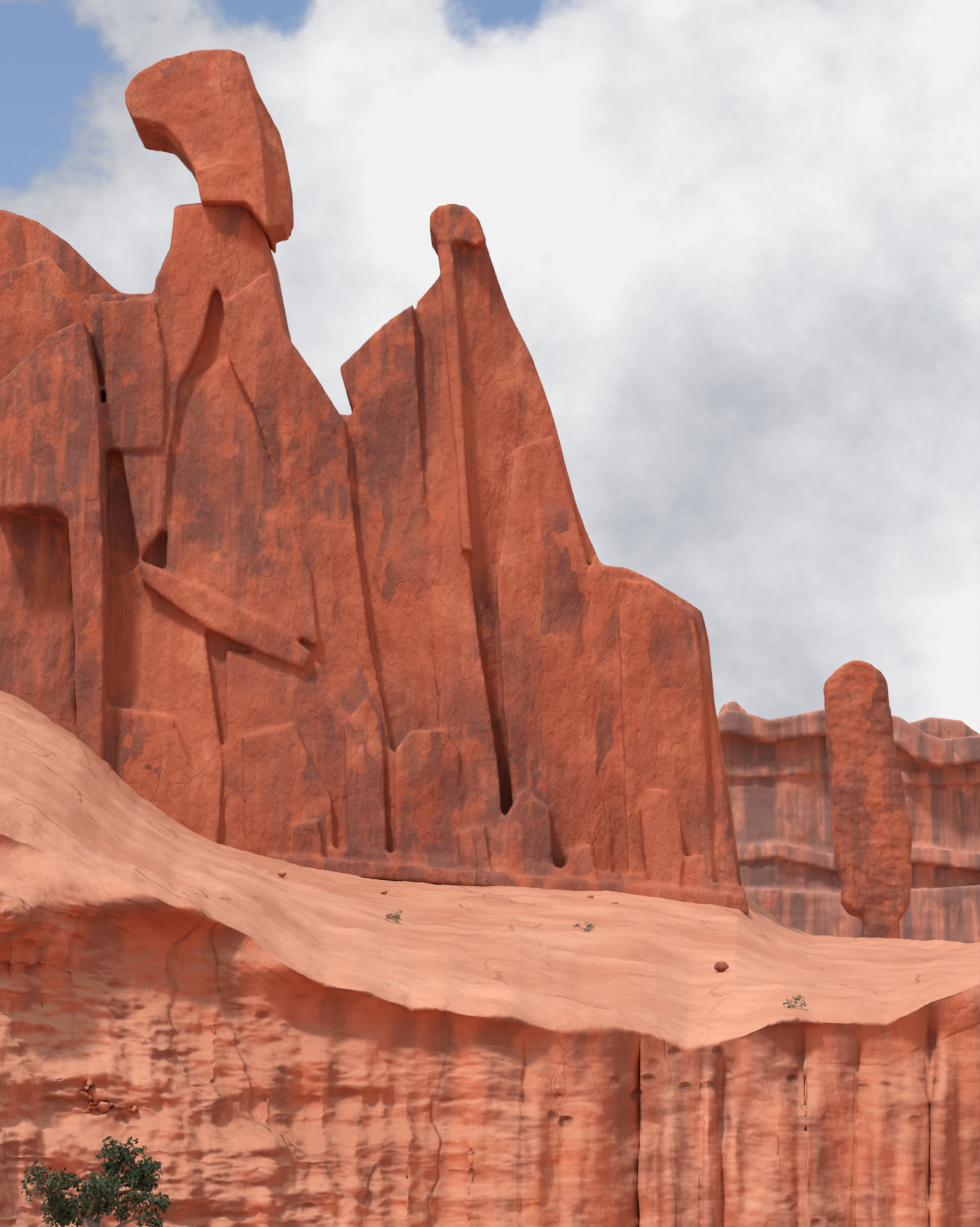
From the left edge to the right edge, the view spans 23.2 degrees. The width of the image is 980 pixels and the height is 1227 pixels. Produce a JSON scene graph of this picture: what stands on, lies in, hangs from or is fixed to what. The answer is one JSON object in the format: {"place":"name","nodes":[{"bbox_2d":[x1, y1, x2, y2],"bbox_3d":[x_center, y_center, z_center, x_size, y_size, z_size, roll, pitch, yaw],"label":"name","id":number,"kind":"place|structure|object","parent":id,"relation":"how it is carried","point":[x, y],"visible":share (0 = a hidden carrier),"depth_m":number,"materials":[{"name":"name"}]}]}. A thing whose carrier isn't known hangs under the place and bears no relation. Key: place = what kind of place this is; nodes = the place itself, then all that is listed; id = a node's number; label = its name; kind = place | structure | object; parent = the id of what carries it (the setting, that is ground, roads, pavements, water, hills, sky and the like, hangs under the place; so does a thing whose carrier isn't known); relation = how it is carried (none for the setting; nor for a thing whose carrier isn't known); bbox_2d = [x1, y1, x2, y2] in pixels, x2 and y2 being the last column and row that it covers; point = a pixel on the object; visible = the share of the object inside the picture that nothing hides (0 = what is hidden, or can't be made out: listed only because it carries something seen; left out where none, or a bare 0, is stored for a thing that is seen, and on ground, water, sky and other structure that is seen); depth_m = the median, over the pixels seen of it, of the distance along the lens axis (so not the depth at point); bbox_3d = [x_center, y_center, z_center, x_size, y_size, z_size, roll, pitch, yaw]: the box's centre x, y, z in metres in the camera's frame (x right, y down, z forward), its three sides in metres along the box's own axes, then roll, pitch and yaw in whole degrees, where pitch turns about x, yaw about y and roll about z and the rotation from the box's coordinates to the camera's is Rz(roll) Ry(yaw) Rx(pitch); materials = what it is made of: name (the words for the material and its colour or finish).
{"place":"outdoors","nodes":[
{"label":"outdoors","id":0,"kind":"place"},
{"bbox_2d":[0,691,979,1226],"bbox_3d":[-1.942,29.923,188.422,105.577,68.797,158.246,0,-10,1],"label":"slickrock","id":1,"kind":"structure","parent":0,"point":[230,1035],"depth_m":139.60,"materials":[{"name":"stone"}]},
{"bbox_2d":[278,870,285,877],"bbox_3d":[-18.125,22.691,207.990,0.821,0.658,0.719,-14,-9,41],"label":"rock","id":2,"kind":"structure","parent":1,"relation":"on","point":[282,873],"depth_m":207.76,"materials":[{"name":"red stone"}]},
{"bbox_2d":[0,203,748,914],"bbox_3d":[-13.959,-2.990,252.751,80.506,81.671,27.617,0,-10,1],"label":"rock formation","id":3,"kind":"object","parent":1,"relation":"on","point":[260,595],"depth_m":243.57,"materials":[{"name":"red stone"}]},
{"bbox_2d":[125,49,293,252],"bbox_3d":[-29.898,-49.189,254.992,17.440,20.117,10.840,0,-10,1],"label":"balanced rock","id":4,"kind":"object","parent":3,"relation":"on","point":[204,117],"visible":0.96,"depth_m":251.30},
{"bbox_2d":[385,910,402,922],"bbox_3d":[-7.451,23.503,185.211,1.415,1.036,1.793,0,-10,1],"label":"shrub","id":5,"kind":"object","parent":1,"relation":"on","point":[395,917],"visible":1,"depth_m":184.91,"materials":[{"name":"green plant"}]},
{"bbox_2d":[572,922,595,932],"bbox_3d":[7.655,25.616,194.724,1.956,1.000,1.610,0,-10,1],"label":"shrub","id":6,"kind":"object","parent":1,"relation":"on","point":[585,928],"visible":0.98,"depth_m":194.62,"materials":[{"name":"green plant"}]},
{"bbox_2d":[714,961,728,971],"bbox_3d":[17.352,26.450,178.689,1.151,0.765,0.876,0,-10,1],"label":"boulder","id":7,"kind":"object","parent":1,"relation":"on","point":[721,966],"visible":1,"depth_m":178.37,"materials":[{"name":"red stone"}]},
{"bbox_2d":[783,994,807,1007],"bbox_3d":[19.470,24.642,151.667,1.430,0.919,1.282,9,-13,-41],"label":"shrub","id":8,"kind":"object","parent":1,"relation":"on","point":[799,998],"visible":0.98,"depth_m":151.67,"materials":[{"name":"green plant"}]},
{"bbox_2d":[823,660,912,938],"bbox_3d":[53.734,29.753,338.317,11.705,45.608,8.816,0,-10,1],"label":"pillar","id":9,"kind":"structure","parent":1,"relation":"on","point":[872,835],"depth_m":335.11,"materials":[{"name":"red stone"}]},
{"bbox_2d":[0,0,979,733],"label":"sky","id":10,"kind":"structure","parent":0,"point":[733,246],"materials":[{"name":"white"}]},
{"bbox_2d":[717,701,979,942],"bbox_3d":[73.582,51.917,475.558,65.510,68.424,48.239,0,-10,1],"label":"cliff","id":11,"kind":"structure","parent":0,"point":[777,774],"depth_m":458.11,"materials":[{"name":"red stone"}]},
{"bbox_3d":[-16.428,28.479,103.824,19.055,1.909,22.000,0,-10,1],"label":"tree","id":12,"kind":"object","parent":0,"visible":0},
{"bbox_2d":[21,1136,170,1226],"bbox_3d":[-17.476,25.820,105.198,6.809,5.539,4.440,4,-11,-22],"label":"foliage","id":13,"kind":"object","parent":12,"relation":"on","point":[100,1190],"visible":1,"depth_m":105.12,"materials":[{"name":"green plant"}]},
{"bbox_2d":[147,1216,173,1226],"bbox_3d":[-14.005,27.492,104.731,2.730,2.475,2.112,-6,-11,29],"label":"juniper wood","id":14,"kind":"object","parent":12,"relation":"on","point":[159,1224],"visible":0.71,"depth_m":105.05,"materials":[{"name":"plant"}]}
]}

